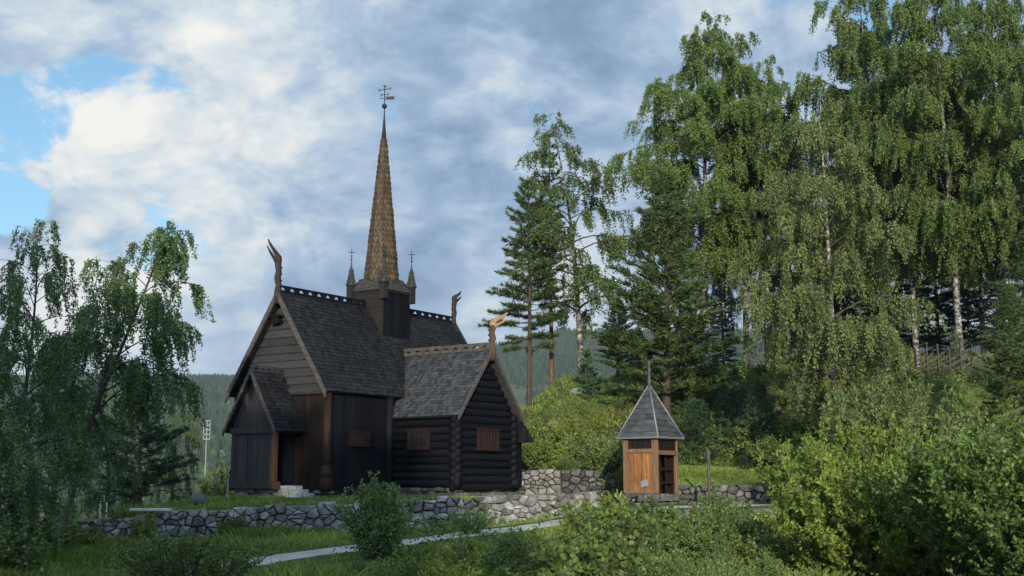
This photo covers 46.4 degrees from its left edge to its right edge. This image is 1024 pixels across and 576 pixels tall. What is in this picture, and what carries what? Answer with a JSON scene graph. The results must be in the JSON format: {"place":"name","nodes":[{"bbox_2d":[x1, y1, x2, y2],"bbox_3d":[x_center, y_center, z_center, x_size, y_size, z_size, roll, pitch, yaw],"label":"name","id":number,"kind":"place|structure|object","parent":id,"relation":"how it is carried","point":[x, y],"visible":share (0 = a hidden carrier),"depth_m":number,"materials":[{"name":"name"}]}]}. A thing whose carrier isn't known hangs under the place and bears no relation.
{"place":"outdoors","nodes":[
{"label":"outdoors","id":0,"kind":"place"},
{"bbox_2d":[185,504,786,571],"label":"path","id":1,"kind":"structure","parent":0,"point":[294,555],"depth_m":29.48,"materials":[{"name":"gravel"}]},
{"bbox_2d":[34,339,977,425],"bbox_3d":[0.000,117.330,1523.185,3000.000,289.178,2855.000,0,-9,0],"label":"hills","id":2,"kind":"structure","parent":0,"point":[519,394],"depth_m":1450.47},
{"bbox_2d":[0,326,1023,526],"bbox_3d":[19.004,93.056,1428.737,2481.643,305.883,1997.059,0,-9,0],"label":"forest","id":3,"kind":"object","parent":2,"relation":"on","point":[219,445],"visible":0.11,"depth_m":1489.19,"materials":[{"name":"plant"}]},
{"bbox_2d":[0,0,1023,375],"label":"sky","id":4,"kind":"structure","parent":0,"point":[242,124],"materials":[{"name":"blue"}]},
{"bbox_2d":[0,352,1023,575],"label":"ground","id":5,"kind":"structure","parent":0,"point":[975,390],"depth_m":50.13,"materials":[{"name":"plant"}]},
{"bbox_2d":[0,344,38,502],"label":"birch tree","id":6,"kind":"object","parent":5,"relation":"on","point":[4,377],"visible":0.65,"depth_m":25.56,"materials":[{"name":"green plant"}]},
{"bbox_2d":[0,521,54,571],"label":"shrub","id":7,"kind":"object","parent":5,"relation":"on","point":[9,555],"visible":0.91,"depth_m":22.82,"materials":[{"name":"green plant"}]},
{"bbox_2d":[0,404,79,559],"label":"shrub","id":8,"kind":"object","parent":5,"relation":"on","point":[8,519],"visible":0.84,"depth_m":24.61,"materials":[{"name":"green plant"}]},
{"bbox_2d":[3,512,85,552],"bbox_3d":[-10.782,5.724,27.008,2.234,1.368,2.094,1,-9,-6],"label":"shrub","id":9,"kind":"object","parent":5,"relation":"on","point":[67,539],"visible":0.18,"depth_m":27.00,"materials":[{"name":"green plant"}]},
{"bbox_2d":[0,218,117,549],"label":"birch tree","id":10,"kind":"object","parent":5,"relation":"on","point":[64,358],"visible":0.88,"depth_m":27.61,"materials":[{"name":"green plant"}]},
{"bbox_2d":[41,521,103,544],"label":"shrub","id":11,"kind":"object","parent":5,"relation":"on","point":[87,534],"visible":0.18,"depth_m":32.68,"materials":[{"name":"green plant"}]},
{"bbox_2d":[1,373,146,540],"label":"birch tree","id":12,"kind":"object","parent":5,"relation":"on","point":[112,452],"visible":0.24,"depth_m":34.70,"materials":[{"name":"green plant"}]},
{"bbox_2d":[36,387,174,519],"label":"tree","id":13,"kind":"object","parent":5,"relation":"on","point":[131,501],"visible":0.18,"depth_m":44.32,"materials":[{"name":"green plant"}]},
{"bbox_2d":[12,219,216,544],"bbox_3d":[-10.908,2.838,32.618,5.051,9.523,5.606,0,-9,0],"label":"birch tree","id":14,"kind":"object","parent":5,"relation":"on","point":[134,385],"visible":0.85,"depth_m":32.32,"materials":[{"name":"green plant"}]},
{"bbox_2d":[84,396,200,505],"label":"pine tree","id":15,"kind":"object","parent":5,"relation":"on","point":[158,433],"visible":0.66,"depth_m":42.86,"materials":[{"name":"green plant"}]},
{"bbox_2d":[128,513,158,539],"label":"shrub","id":16,"kind":"object","parent":5,"relation":"on","point":[147,529],"visible":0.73,"depth_m":35.49,"materials":[{"name":"green plant"}]},
{"bbox_2d":[123,530,197,575],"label":"shrub","id":17,"kind":"object","parent":5,"relation":"on","point":[165,536],"visible":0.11,"depth_m":21.68,"materials":[{"name":"green plant"}]},
{"bbox_2d":[141,401,204,504],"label":"pine tree","id":18,"kind":"object","parent":5,"relation":"on","point":[187,435],"visible":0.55,"depth_m":48.55,"materials":[{"name":"green plant"}]},
{"bbox_2d":[102,516,277,575],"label":"shrub","id":19,"kind":"object","parent":5,"relation":"on","point":[157,566],"visible":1,"depth_m":20.52,"materials":[{"name":"green plant"}]},
{"bbox_2d":[196,459,237,496],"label":"shrub","id":20,"kind":"object","parent":5,"relation":"on","point":[207,488],"visible":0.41,"depth_m":58.99,"materials":[{"name":"green plant"}]},
{"bbox_2d":[192,532,262,575],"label":"shrub","id":21,"kind":"object","parent":5,"relation":"on","point":[237,548],"visible":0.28,"depth_m":21.76,"materials":[{"name":"green plant"}]},
{"bbox_2d":[216,512,247,533],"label":"shrub","id":22,"kind":"object","parent":5,"relation":"on","point":[236,525],"visible":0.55,"depth_m":36.50,"materials":[{"name":"green plant"}]},
{"bbox_2d":[34,491,599,540],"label":"stone wall","id":23,"kind":"structure","parent":5,"relation":"on","point":[523,505],"depth_m":37.26,"materials":[{"name":"stone"}]},
{"bbox_2d":[222,85,533,496],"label":"stave church","id":24,"kind":"structure","parent":5,"relation":"on","point":[373,373],"depth_m":43.85,"materials":[{"name":"wood"}]},
{"bbox_2d":[277,433,295,485],"bbox_3d":[-8.381,6.095,42.679,1.400,1.900,0.333,-6,-11,34],"label":"door","id":25,"kind":"structure","parent":24,"relation":"in","point":[286,441],"depth_m":42.29,"materials":[{"name":"wood"}]},
{"bbox_2d":[349,430,371,446],"bbox_3d":[-5.466,5.430,43.033,0.160,0.555,1.050,-6,-11,34],"label":"window","id":26,"kind":"structure","parent":24,"relation":"in","point":[357,438],"depth_m":43.00,"materials":[{"name":"red paint"}]},
{"bbox_2d":[406,429,430,449],"bbox_3d":[-3.426,5.551,43.723,1.080,0.755,0.160,-6,-11,34],"label":"window","id":27,"kind":"structure","parent":24,"relation":"in","point":[417,439],"depth_m":43.70,"materials":[{"name":"red paint"}]},
{"bbox_2d":[477,427,500,450],"bbox_3d":[-0.865,5.625,44.374,0.160,0.835,1.370,-6,-11,34],"label":"window","id":28,"kind":"structure","parent":24,"relation":"in","point":[487,438],"depth_m":44.33,"materials":[{"name":"red paint"}]},
{"bbox_2d":[335,470,421,563],"bbox_3d":[-2.920,5.006,25.485,1.854,2.238,1.658,-3,-10,20],"label":"shrub","id":29,"kind":"object","parent":5,"relation":"on","point":[376,534],"visible":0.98,"depth_m":25.25,"materials":[{"name":"green plant"}]},
{"bbox_2d":[397,553,441,575],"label":"shrub","id":30,"kind":"object","parent":5,"relation":"on","point":[407,571],"visible":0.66,"depth_m":19.22,"materials":[{"name":"green plant"}]},
{"bbox_2d":[417,549,498,575],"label":"shrub","id":31,"kind":"object","parent":5,"relation":"on","point":[431,570],"visible":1,"depth_m":18.38,"materials":[{"name":"green plant"}]},
{"bbox_2d":[450,502,495,533],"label":"shrub","id":32,"kind":"object","parent":5,"relation":"on","point":[463,525],"visible":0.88,"depth_m":31.80,"materials":[{"name":"green plant"}]},
{"bbox_2d":[438,526,536,560],"bbox_3d":[-0.457,5.559,25.182,2.254,1.027,2.247,0,-9,0],"label":"shrub","id":33,"kind":"object","parent":5,"relation":"on","point":[468,546],"visible":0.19,"depth_m":25.00,"materials":[{"name":"green plant"}]},
{"bbox_2d":[481,527,546,575],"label":"shrub","id":34,"kind":"object","parent":5,"relation":"on","point":[511,553],"visible":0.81,"depth_m":21.04,"materials":[{"name":"green plant"}]},
{"bbox_2d":[480,561,551,575],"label":"shrub","id":35,"kind":"object","parent":5,"relation":"on","point":[508,570],"visible":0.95,"depth_m":18.52,"materials":[{"name":"green plant"}]},
{"bbox_2d":[16,353,1023,575],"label":"undergrowth","id":36,"kind":"object","parent":5,"relation":"on","point":[440,525],"visible":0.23,"depth_m":35.80,"materials":[{"name":"plant"}]},
{"bbox_2d":[481,469,560,494],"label":"stone wall","id":37,"kind":"structure","parent":5,"relation":"on","point":[552,488],"depth_m":51.19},
{"bbox_2d":[476,176,571,407],"bbox_3d":[0.709,0.244,63.844,5.355,12.998,4.574,1,-9,-4],"label":"pine tree","id":38,"kind":"object","parent":5,"relation":"on","point":[524,233],"visible":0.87,"depth_m":63.46,"materials":[{"name":"green plant"}]},
{"bbox_2d":[522,438,551,470],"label":"shrub","id":39,"kind":"object","parent":5,"relation":"on","point":[536,454],"visible":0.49,"depth_m":51.50,"materials":[{"name":"green plant"}]},
{"bbox_2d":[530,132,570,385],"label":"pine tree","id":40,"kind":"object","parent":5,"relation":"on","point":[551,352],"visible":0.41,"depth_m":65.91,"materials":[{"name":"green plant"}]},
{"bbox_2d":[525,417,577,447],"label":"shrub","id":41,"kind":"object","parent":5,"relation":"on","point":[543,431],"visible":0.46,"depth_m":54.91,"materials":[{"name":"green plant"}]},
{"bbox_2d":[526,435,580,469],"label":"shrub","id":42,"kind":"object","parent":5,"relation":"on","point":[559,452],"visible":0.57,"depth_m":52.38,"materials":[{"name":"green plant"}]},
{"bbox_2d":[549,427,588,461],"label":"shrub","id":43,"kind":"object","parent":5,"relation":"on","point":[576,440],"visible":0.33,"depth_m":53.74,"materials":[{"name":"green plant"}]},
{"bbox_2d":[553,451,588,470],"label":"shrub","id":44,"kind":"object","parent":5,"relation":"on","point":[565,464],"visible":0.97,"depth_m":51.67,"materials":[{"name":"green plant"}]},
{"bbox_2d":[507,110,651,377],"bbox_3d":[3.668,-2.182,64.996,8.017,15.544,7.523,0,-9,0],"label":"birch tree","id":45,"kind":"object","parent":5,"relation":"on","point":[588,272],"visible":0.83,"depth_m":64.76,"materials":[{"name":"green plant"}]},
{"bbox_2d":[552,433,617,470],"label":"shrub","id":46,"kind":"object","parent":5,"relation":"on","point":[588,447],"visible":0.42,"depth_m":52.44,"materials":[{"name":"green plant"}]},
{"bbox_2d":[575,347,603,398],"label":"young conifer","id":47,"kind":"object","parent":5,"relation":"on","point":[585,376],"visible":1,"depth_m":61.12,"materials":[{"name":"green plant"}]},
{"bbox_2d":[528,514,656,575],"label":"shrub","id":48,"kind":"object","parent":5,"relation":"on","point":[556,555],"visible":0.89,"depth_m":20.03,"materials":[{"name":"green plant"}]},
{"bbox_2d":[564,500,625,553],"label":"shrub","id":49,"kind":"object","parent":5,"relation":"on","point":[580,524],"visible":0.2,"depth_m":26.28,"materials":[{"name":"green plant"}]},
{"bbox_2d":[584,406,607,437],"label":"shrub","id":50,"kind":"object","parent":5,"relation":"on","point":[599,427],"visible":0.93,"depth_m":57.00,"materials":[{"name":"green plant"}]},
{"bbox_2d":[559,490,635,558],"bbox_3d":[1.935,5.485,26.845,1.778,1.892,1.942,-1,-9,4],"label":"shrub","id":51,"kind":"object","parent":5,"relation":"on","point":[607,499],"visible":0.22,"depth_m":26.65,"materials":[{"name":"green plant"}]},
{"bbox_2d":[561,469,636,501],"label":"stone wall","id":52,"kind":"structure","parent":5,"relation":"on","point":[583,485],"depth_m":51.23,"materials":[{"name":"stone"}]},
{"bbox_2d":[576,441,622,472],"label":"shrub","id":53,"kind":"object","parent":5,"relation":"on","point":[608,459],"visible":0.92,"depth_m":51.78,"materials":[{"name":"green plant"}]},
{"bbox_2d":[592,465,622,492],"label":"shrub","id":54,"kind":"object","parent":5,"relation":"on","point":[618,477],"visible":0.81,"depth_m":51.16,"materials":[{"name":"green plant"}]},
{"bbox_2d":[590,297,637,378],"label":"pine tree","id":55,"kind":"object","parent":5,"relation":"on","point":[620,316],"visible":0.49,"depth_m":64.25,"materials":[{"name":"green plant"}]},
{"bbox_2d":[603,495,677,527],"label":"shrub","id":56,"kind":"object","parent":5,"relation":"on","point":[662,511],"visible":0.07,"depth_m":29.23,"materials":[{"name":"green plant"}]},
{"bbox_2d":[608,508,683,559],"bbox_3d":[2.687,5.529,25.439,2.088,1.672,1.957,-4,-10,22],"label":"shrub","id":57,"kind":"object","parent":5,"relation":"on","point":[665,537],"visible":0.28,"depth_m":25.26,"materials":[{"name":"green plant"}]},
{"bbox_2d":[611,527,684,575],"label":"shrub","id":58,"kind":"object","parent":5,"relation":"on","point":[659,546],"visible":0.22,"depth_m":23.20,"materials":[{"name":"green plant"}]},
{"bbox_2d":[616,360,683,504],"bbox_3d":[5.224,5.534,45.150,1.896,5.627,1.895,-7,-12,38],"label":"kiosk","id":59,"kind":"object","parent":5,"relation":"on","point":[650,434],"visible":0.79,"depth_m":44.63,"materials":[{"name":"wood"}]},
{"bbox_2d":[578,502,761,564],"bbox_3d":[3.403,5.689,26.854,4.105,1.765,4.092,-8,-12,41],"label":"shrub","id":60,"kind":"object","parent":5,"relation":"on","point":[688,542],"visible":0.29,"depth_m":26.25,"materials":[{"name":"green plant"}]},
{"bbox_2d":[633,549,708,575],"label":"shrub","id":61,"kind":"object","parent":5,"relation":"on","point":[671,568],"visible":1,"depth_m":19.51,"materials":[{"name":"green plant"}]},
{"bbox_2d":[586,164,757,414],"bbox_3d":[7.479,0.517,57.176,7.194,13.562,7.483,-9,-13,43],"label":"pine tree","id":62,"kind":"object","parent":5,"relation":"on","point":[658,318],"visible":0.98,"depth_m":56.82,"materials":[{"name":"green plant"}]},
{"bbox_2d":[669,373,696,426],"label":"young conifer","id":63,"kind":"object","parent":5,"relation":"on","point":[683,396],"visible":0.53,"depth_m":56.82,"materials":[{"name":"green plant"}]},
{"bbox_2d":[659,506,725,550],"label":"shrub","id":64,"kind":"object","parent":5,"relation":"on","point":[697,516],"visible":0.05,"depth_m":28.74,"materials":[{"name":"green plant"}]},
{"bbox_2d":[678,441,709,465],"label":"shrub","id":65,"kind":"object","parent":5,"relation":"on","point":[686,452],"visible":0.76,"depth_m":51.54,"materials":[{"name":"green plant"}]},
{"bbox_2d":[677,397,727,465],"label":"young conifer","id":66,"kind":"object","parent":5,"relation":"on","point":[698,427],"visible":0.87,"depth_m":51.99,"materials":[{"name":"green plant"}]},
{"bbox_2d":[595,23,815,368],"bbox_3d":[10.402,-5.147,64.973,11.773,19.954,11.111,-6,-11,32],"label":"birch tree","id":67,"kind":"object","parent":5,"relation":"on","point":[720,250],"visible":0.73,"depth_m":64.48,"materials":[{"name":"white plant"}]},
{"bbox_2d":[703,375,723,412],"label":"young conifer","id":68,"kind":"object","parent":5,"relation":"on","point":[715,396],"visible":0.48,"depth_m":57.73,"materials":[{"name":"green plant"}]},
{"bbox_2d":[693,527,735,570],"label":"shrub","id":69,"kind":"object","parent":5,"relation":"on","point":[707,553],"visible":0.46,"depth_m":24.89,"materials":[{"name":"green plant"}]},
{"bbox_2d":[689,486,743,523],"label":"shrub","id":70,"kind":"object","parent":5,"relation":"on","point":[719,505],"visible":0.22,"depth_m":35.40,"materials":[{"name":"green plant"}]},
{"bbox_2d":[697,226,742,362],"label":"birch tree","id":71,"kind":"object","parent":5,"relation":"on","point":[732,300],"visible":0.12,"depth_m":80.48,"materials":[{"name":"green plant"}]},
{"bbox_2d":[709,269,741,366],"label":"spruce tree","id":72,"kind":"object","parent":5,"relation":"on","point":[730,353],"visible":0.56,"depth_m":72.38,"materials":[{"name":"green plant"}]},
{"bbox_2d":[702,549,750,575],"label":"shrub","id":73,"kind":"object","parent":5,"relation":"on","point":[726,570],"visible":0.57,"depth_m":20.82,"materials":[{"name":"green plant"}]},
{"bbox_2d":[692,507,764,549],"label":"shrub","id":74,"kind":"object","parent":5,"relation":"on","point":[746,528],"visible":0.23,"depth_m":28.28,"materials":[{"name":"green plant"}]},
{"bbox_2d":[663,9,799,366],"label":"birch tree","id":75,"kind":"object","parent":5,"relation":"on","point":[754,179],"visible":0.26,"depth_m":66.93,"materials":[{"name":"green plant"}]},
{"bbox_2d":[703,418,768,457],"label":"shrub","id":76,"kind":"object","parent":5,"relation":"on","point":[738,432],"visible":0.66,"depth_m":53.66,"materials":[{"name":"green plant"}]},
{"bbox_2d":[711,367,764,449],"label":"young conifer","id":77,"kind":"object","parent":5,"relation":"on","point":[727,396],"visible":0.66,"depth_m":54.95,"materials":[{"name":"green plant"}]},
{"bbox_2d":[673,485,802,503],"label":"stone wall","id":78,"kind":"structure","parent":5,"relation":"on","point":[740,491],"depth_m":45.51,"materials":[{"name":"stone"}]},
{"bbox_2d":[721,534,778,574],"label":"shrub","id":79,"kind":"object","parent":5,"relation":"on","point":[745,555],"visible":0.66,"depth_m":25.43,"materials":[{"name":"green plant"}]},
{"bbox_2d":[727,378,784,460],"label":"young conifer","id":80,"kind":"object","parent":5,"relation":"on","point":[760,389],"visible":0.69,"depth_m":53.39,"materials":[{"name":"green plant"}]},
{"bbox_2d":[734,230,779,365],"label":"birch tree","id":81,"kind":"object","parent":5,"relation":"on","point":[772,281],"visible":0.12,"depth_m":76.73,"materials":[{"name":"green plant"}]},
{"bbox_2d":[710,53,819,373],"bbox_3d":[13.854,-3.878,64.575,6.733,17.849,6.565,2,-9,-14],"label":"birch tree","id":82,"kind":"object","parent":5,"relation":"on","point":[742,170],"visible":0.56,"depth_m":63.74,"materials":[{"name":"green plant"}]},
{"bbox_2d":[737,432,793,467],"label":"shrub","id":83,"kind":"object","parent":5,"relation":"on","point":[750,449],"visible":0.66,"depth_m":50.24,"materials":[{"name":"green plant"}]},
{"bbox_2d":[743,551,792,575],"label":"shrub","id":84,"kind":"object","parent":5,"relation":"on","point":[766,569],"visible":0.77,"depth_m":21.00,"materials":[{"name":"green plant"}]},
{"bbox_2d":[748,419,813,454],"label":"shrub","id":85,"kind":"object","parent":5,"relation":"on","point":[784,429],"visible":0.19,"depth_m":52.91,"materials":[{"name":"green plant"}]},
{"bbox_2d":[758,548,804,572],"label":"shrub","id":86,"kind":"object","parent":5,"relation":"on","point":[786,563],"visible":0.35,"depth_m":25.73,"materials":[{"name":"green plant"}]},
{"bbox_2d":[764,242,807,365],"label":"spruce tree","id":87,"kind":"object","parent":5,"relation":"on","point":[790,353],"visible":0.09,"depth_m":71.57,"materials":[{"name":"green plant"}]},
{"bbox_2d":[766,412,826,444],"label":"shrub","id":88,"kind":"object","parent":5,"relation":"on","point":[800,429],"visible":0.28,"depth_m":53.48,"materials":[{"name":"green plant"}]},
{"bbox_2d":[766,457,862,573],"bbox_3d":[6.514,4.883,25.052,2.430,2.931,2.500,-6,-11,35],"label":"shrub","id":89,"kind":"object","parent":5,"relation":"on","point":[779,501],"visible":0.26,"depth_m":24.70,"materials":[{"name":"green plant"}]},
{"bbox_2d":[725,98,950,446],"bbox_3d":[12.538,0.120,47.043,7.968,15.362,7.782,6,-11,-34],"label":"birch tree","id":90,"kind":"object","parent":5,"relation":"on","point":[801,304],"visible":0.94,"depth_m":46.61,"materials":[{"name":"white plant"}]},
{"bbox_2d":[808,191,896,359],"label":"spruce tree","id":91,"kind":"object","parent":5,"relation":"on","point":[847,301],"visible":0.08,"depth_m":70.28,"materials":[{"name":"green plant"}]},
{"bbox_2d":[750,0,973,378],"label":"birch tree","id":92,"kind":"object","parent":5,"relation":"on","point":[862,40],"visible":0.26,"depth_m":61.72,"materials":[{"name":"green plant"}]},
{"bbox_2d":[750,401,988,575],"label":"shrub","id":93,"kind":"object","parent":5,"relation":"on","point":[812,510],"visible":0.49,"depth_m":24.13,"materials":[{"name":"green plant"}]},
{"bbox_2d":[862,186,935,355],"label":"spruce tree","id":94,"kind":"object","parent":5,"relation":"on","point":[908,341],"visible":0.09,"depth_m":71.15,"materials":[{"name":"green plant"}]},
{"bbox_2d":[811,357,1000,480],"bbox_3d":[11.712,4.761,35.752,5.618,5.252,5.781,1,-9,-7],"label":"shrub","id":95,"kind":"object","parent":5,"relation":"on","point":[878,416],"visible":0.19,"depth_m":35.20,"materials":[{"name":"green plant"}]},
{"bbox_2d":[843,18,974,371],"bbox_3d":[19.698,-4.167,58.748,6.727,19.012,6.874,-6,-11,33],"label":"birch tree","id":96,"kind":"object","parent":5,"relation":"on","point":[881,176],"visible":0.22,"depth_m":57.69,"materials":[{"name":"green plant"}]},
{"bbox_2d":[828,439,992,575],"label":"shrub","id":97,"kind":"object","parent":5,"relation":"on","point":[906,553],"visible":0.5,"depth_m":22.59,"materials":[{"name":"green plant"}]},
{"bbox_2d":[833,0,1023,377],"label":"birch tree","id":98,"kind":"object","parent":5,"relation":"on","point":[950,229],"visible":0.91,"depth_m":54.64,"materials":[{"name":"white plant"}]},
{"bbox_2d":[888,342,989,384],"bbox_3d":[17.589,3.186,49.318,4.191,1.939,0.190,-5,-10,27],"label":"pole fence","id":99,"kind":"object","parent":5,"relation":"on","point":[950,366],"visible":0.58,"depth_m":49.25,"materials":[{"name":"wood"}]},
{"bbox_2d":[905,169,975,356],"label":"spruce tree","id":100,"kind":"object","parent":5,"relation":"on","point":[930,338],"visible":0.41,"depth_m":68.26,"materials":[{"name":"green plant"}]},
{"bbox_2d":[859,377,1023,575],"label":"shrub","id":101,"kind":"object","parent":5,"relation":"on","point":[939,496],"visible":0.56,"depth_m":19.68,"materials":[{"name":"green plant"}]},
{"bbox_2d":[950,325,968,370],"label":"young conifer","id":102,"kind":"object","parent":5,"relation":"on","point":[956,343],"visible":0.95,"depth_m":49.42,"materials":[{"name":"green plant"}]},
{"bbox_2d":[896,0,1023,369],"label":"birch tree","id":103,"kind":"object","parent":5,"relation":"on","point":[1005,12],"visible":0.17,"depth_m":58.59,"materials":[{"name":"green plant"}]},
{"bbox_2d":[936,241,1023,354],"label":"spruce tree","id":104,"kind":"object","parent":5,"relation":"on","point":[982,305],"visible":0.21,"depth_m":66.40,"materials":[{"name":"green plant"}]},
{"bbox_2d":[961,362,1014,383],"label":"shrub","id":105,"kind":"object","parent":5,"relation":"on","point":[988,377],"visible":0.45,"depth_m":47.37,"materials":[{"name":"green plant"}]},
{"bbox_2d":[954,428,1023,575],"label":"shrub","id":106,"kind":"object","parent":5,"relation":"on","point":[1008,547],"visible":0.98,"depth_m":18.58,"materials":[{"name":"green plant"}]},
{"bbox_2d":[957,25,1023,274],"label":"birch tree","id":107,"kind":"object","parent":5,"relation":"on","point":[1014,148],"visible":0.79,"depth_m":53.26,"materials":[{"name":"green plant"}]},
{"bbox_2d":[965,280,1023,436],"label":"pine tree","id":108,"kind":"object","parent":5,"relation":"on","point":[1009,354],"visible":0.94,"depth_m":39.90,"materials":[{"name":"green plant"}]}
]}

